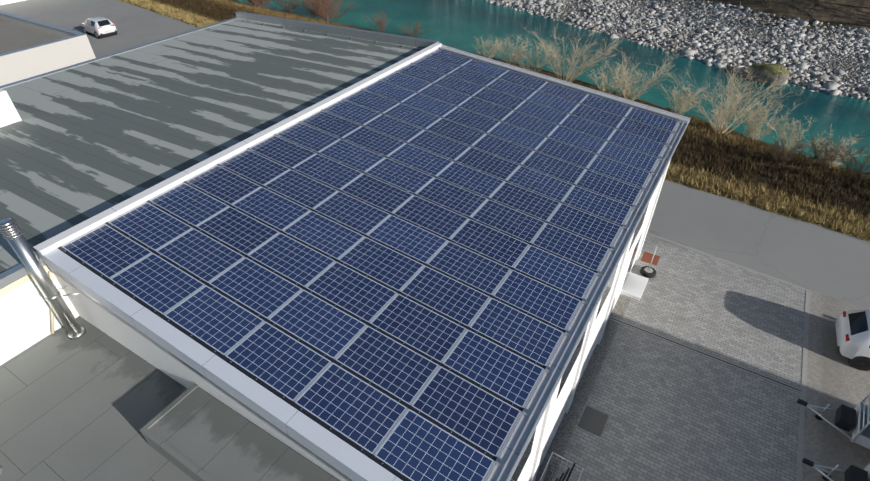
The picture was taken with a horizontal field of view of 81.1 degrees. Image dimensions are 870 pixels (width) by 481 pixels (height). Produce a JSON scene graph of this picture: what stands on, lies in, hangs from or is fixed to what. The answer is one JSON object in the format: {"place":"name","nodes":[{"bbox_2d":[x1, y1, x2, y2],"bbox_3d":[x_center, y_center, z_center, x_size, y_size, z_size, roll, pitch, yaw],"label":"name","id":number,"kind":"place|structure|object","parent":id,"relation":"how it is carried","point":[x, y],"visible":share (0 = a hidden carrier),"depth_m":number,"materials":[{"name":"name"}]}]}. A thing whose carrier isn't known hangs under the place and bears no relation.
{"place":"outdoors","nodes":[
{"label":"outdoors","id":0,"kind":"place"},
{"bbox_2d":[0,19,64,53],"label":"roof gravel","id":1,"kind":"structure","parent":0,"point":[14,36],"depth_m":34.46,"materials":[{"name":"grey gravel"}]},
{"bbox_2d":[49,272,54,333],"bbox_3d":[-8.764,1.435,11.619,0.070,1.477,0.665,21,42,24],"label":"timber strut","id":2,"kind":"object","parent":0,"point":[52,315],"visible":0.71,"depth_m":11.71,"materials":[{"name":"beige wood"}]},
{"bbox_2d":[0,316,194,480],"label":"terrace floor","id":3,"kind":"structure","parent":0,"point":[91,402],"depth_m":10.30,"materials":[{"name":"grey tile"}]},
{"bbox_2d":[50,0,869,309],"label":"road","id":4,"kind":"structure","parent":0,"point":[818,258],"depth_m":22.93,"materials":[{"name":"grey asphalt"}]},
{"bbox_2d":[117,0,869,480],"bbox_3d":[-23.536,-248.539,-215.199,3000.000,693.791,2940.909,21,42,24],"label":"terrain","id":5,"kind":"structure","parent":0,"point":[835,380],"depth_m":26.92,"materials":[{"name":"grey gravel"}]},
{"bbox_2d":[0,0,648,238],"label":"asphalt apron","id":6,"kind":"object","parent":5,"relation":"on","point":[50,12],"visible":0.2,"depth_m":50.68,"materials":[{"name":"grey asphalt"}]},
{"bbox_2d":[0,0,24,4],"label":"wall","id":7,"kind":"structure","parent":6,"relation":"on","point":[3,2],"depth_m":55.88,"materials":[{"name":"white paint"}]},
{"bbox_2d":[0,14,95,85],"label":"building wall","id":8,"kind":"structure","parent":6,"relation":"on","point":[22,65],"depth_m":32.20,"materials":[{"name":"white paint"}]},
{"bbox_2d":[0,11,85,56],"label":"coping","id":9,"kind":"object","parent":8,"relation":"on","point":[77,33],"visible":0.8,"depth_m":33.92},
{"bbox_2d":[81,16,116,38],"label":"car","id":10,"kind":"object","parent":6,"relation":"on","point":[99,27],"visible":0.98,"depth_m":45.78,"materials":[{"name":"white paint"}]},
{"bbox_2d":[0,178,661,480],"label":"hall walls","id":11,"kind":"structure","parent":6,"relation":"on","point":[25,320],"depth_m":11.31,"materials":[{"name":"white paint"}]},
{"bbox_2d":[0,89,21,127],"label":"roof vent housing","id":12,"kind":"object","parent":11,"relation":"on","point":[9,114],"visible":0.69,"depth_m":16.66,"materials":[{"name":"white metal"}]},
{"bbox_2d":[0,265,47,296],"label":"timber plate","id":13,"kind":"object","parent":11,"relation":"attached to","point":[15,285],"visible":0.2,"depth_m":10.91,"materials":[{"name":"beige wood"}]},
{"bbox_2d":[0,19,423,273],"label":"grey roof","id":14,"kind":"structure","parent":11,"relation":"on","point":[80,144],"depth_m":17.61,"materials":[{"name":"metal"}]},
{"bbox_2d":[0,11,438,288],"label":"roof edge trim","id":15,"kind":"structure","parent":11,"relation":"on","point":[13,274],"depth_m":23.49,"materials":[{"name":"grey metal"}]},
{"bbox_2d":[42,248,402,480],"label":"fascia","id":16,"kind":"structure","parent":11,"relation":"attached to","point":[331,450],"depth_m":9.01,"materials":[{"name":"silver metal"}]},
{"bbox_2d":[33,42,441,264],"bbox_3d":[-4.136,-4.006,16.466,0.245,0.435,16.580,25,44,21],"label":"ridge upstand","id":17,"kind":"object","parent":11,"relation":"on","point":[77,230],"visible":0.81,"depth_m":13.62,"materials":[{"name":"white metal"}]},
{"bbox_2d":[58,48,678,480],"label":"mounting rails","id":18,"kind":"object","parent":11,"relation":"on","point":[290,402],"visible":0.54,"depth_m":11.45,"materials":[{"name":"silver metal"}]},
{"bbox_2d":[63,49,677,480],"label":"solar panels","id":19,"kind":"object","parent":18,"relation":"on","point":[363,413],"visible":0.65,"depth_m":11.69,"materials":[{"name":"glass"}]},
{"bbox_2d":[61,49,682,480],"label":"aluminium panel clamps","id":20,"kind":"object","parent":18,"relation":"on","point":[547,369],"visible":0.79,"depth_m":11.69,"materials":[{"name":"silver metal"}]},
{"bbox_2d":[438,44,690,125],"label":"gable trim","id":21,"kind":"structure","parent":11,"relation":"attached to","point":[685,119],"depth_m":19.71,"materials":[{"name":"silver metal"}]},
{"bbox_2d":[510,204,648,480],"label":"windows","id":22,"kind":"structure","parent":11,"relation":"in","point":[524,458],"depth_m":12.79,"materials":[{"name":"black glass"}]},
{"bbox_2d":[487,122,688,480],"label":"eave gutter","id":23,"kind":"object","parent":11,"relation":"on","point":[517,443],"visible":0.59,"depth_m":10.30,"materials":[{"name":"silver metal"}]},
{"bbox_2d":[529,162,669,480],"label":"building wall","id":24,"kind":"structure","parent":11,"relation":"attached to","point":[634,286],"depth_m":15.55,"materials":[{"name":"white paint"}]},
{"bbox_2d":[230,0,429,37],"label":"red shrubs","id":25,"kind":"object","parent":5,"relation":"on","point":[320,9],"visible":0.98,"depth_m":59.70,"materials":[{"name":"plant"}]},
{"bbox_2d":[120,0,869,240],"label":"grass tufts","id":26,"kind":"object","parent":5,"relation":"on","point":[732,135],"visible":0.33,"depth_m":28.04,"materials":[{"name":"brown plant"}]},
{"bbox_2d":[471,52,655,105],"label":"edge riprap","id":27,"kind":"object","parent":5,"relation":"on","point":[548,71],"depth_m":48.85,"materials":[{"name":"grey stone"}]},
{"bbox_2d":[471,22,867,167],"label":"bushes","id":28,"kind":"object","parent":5,"relation":"on","point":[753,128],"visible":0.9,"depth_m":34.19,"materials":[{"name":"plant"}]},
{"bbox_2d":[485,0,869,101],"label":"bank rocks","id":29,"kind":"object","parent":5,"relation":"on","point":[858,42],"visible":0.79,"depth_m":53.61,"materials":[{"name":"grey stone"}]},
{"bbox_2d":[552,235,807,480],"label":"paved yard","id":30,"kind":"structure","parent":5,"relation":"on","point":[674,412],"depth_m":16.64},
{"bbox_2d":[539,452,583,480],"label":"pallet cage","id":31,"kind":"object","parent":30,"relation":"on","point":[546,470],"visible":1,"depth_m":13.53,"materials":[{"name":"metal"}]},
{"bbox_2d":[535,295,629,480],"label":"gravel strip","id":32,"kind":"object","parent":30,"relation":"on","point":[562,436],"depth_m":16.33,"materials":[{"name":"grey gravel"}]},
{"bbox_2d":[578,405,608,436],"bbox_3d":[4.836,5.508,15.529,0.700,0.015,0.850,21,42,24],"label":"manhole cover","id":33,"kind":"object","parent":30,"relation":"on","point":[593,420],"visible":1,"depth_m":15.50,"materials":[{"name":"metal"}]},
{"bbox_2d":[640,247,656,277],"bbox_3d":[8.716,0.833,20.431,0.611,1.350,0.620,21,42,24],"label":"sign post in tyre","id":34,"kind":"object","parent":30,"relation":"on","point":[648,271],"visible":1,"depth_m":20.63,"materials":[{"name":"black rubber"}]},
{"bbox_2d":[641,252,659,265],"bbox_3d":[9.156,0.768,21.600,0.650,0.014,0.700,21,42,24],"label":"door mat","id":35,"kind":"object","parent":30,"relation":"on","point":[646,257],"depth_m":21.59,"materials":[{"name":"brown fabric"}]},
{"bbox_2d":[609,316,800,392],"bbox_3d":[9.170,3.867,17.632,6.280,0.014,0.180,21,42,24],"label":"drain channel","id":36,"kind":"object","parent":30,"relation":"on","point":[765,377],"visible":0.93,"depth_m":17.50,"materials":[{"name":"metal"}]},
{"bbox_2d":[647,232,809,291],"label":"yard kerb","id":37,"kind":"structure","parent":30,"relation":"on","point":[760,273],"depth_m":21.33,"materials":[{"name":"concrete"}]},
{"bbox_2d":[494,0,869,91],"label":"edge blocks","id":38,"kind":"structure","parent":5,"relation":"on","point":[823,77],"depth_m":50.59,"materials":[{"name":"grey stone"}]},
{"bbox_2d":[746,63,788,85],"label":"river boulder","id":39,"kind":"object","parent":5,"relation":"on","point":[771,72],"visible":0.79,"depth_m":44.99,"materials":[{"name":"grey stone"}]},
{"bbox_2d":[797,291,809,480],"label":"yard edging","id":40,"kind":"object","parent":5,"relation":"on","point":[802,412],"visible":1,"depth_m":16.35,"materials":[{"name":"concrete"}]},
{"bbox_2d":[768,126,869,176],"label":"dark shrubs","id":41,"kind":"object","parent":5,"relation":"on","point":[776,155],"visible":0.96,"depth_m":28.14,"materials":[{"name":"plant"}]},
{"bbox_2d":[797,392,869,449],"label":"trailer","id":42,"kind":"object","parent":5,"relation":"on","point":[856,419],"visible":1,"depth_m":14.78,"materials":[{"name":"metal"}]},
{"bbox_2d":[802,458,869,480],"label":"trailer","id":43,"kind":"object","parent":5,"relation":"on","point":[853,473],"visible":1,"depth_m":13.63,"materials":[{"name":"metal"}]},
{"bbox_2d":[835,310,869,370],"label":"white hatchback","id":44,"kind":"object","parent":5,"relation":"on","point":[852,328],"visible":1,"depth_m":16.95,"materials":[{"name":"white paint"}]},
{"bbox_2d":[235,0,869,174],"bbox_3d":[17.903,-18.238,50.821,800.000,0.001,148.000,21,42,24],"label":"river","id":45,"kind":"structure","parent":0,"point":[461,24],"depth_m":50.50,"materials":[{"name":"liquid"}]},
{"bbox_3d":[-14.501,15.885,-1.676,10.570,4.840,39.750,21,42,24],"label":"annex","id":46,"kind":"object","parent":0,"visible":0},
{"bbox_2d":[0,218,85,339],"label":"chimney","id":47,"kind":"object","parent":46,"relation":"on","point":[11,232],"visible":1,"depth_m":10.75,"materials":[{"name":"silver metal"}]},
{"bbox_2d":[0,19,420,474],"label":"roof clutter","id":48,"kind":"object","parent":46,"relation":"on","point":[1,469],"visible":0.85,"depth_m":23.77,"materials":[{"name":"metal"}]},
{"bbox_2d":[142,387,339,480],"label":"canopy roof","id":49,"kind":"structure","parent":46,"relation":"on","point":[210,435],"depth_m":9.17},
{"bbox_2d":[140,383,215,480],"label":"canopy edge trim","id":50,"kind":"structure","parent":49,"relation":"on","point":[177,455],"depth_m":9.21,"materials":[{"name":"grey metal"}]}
]}

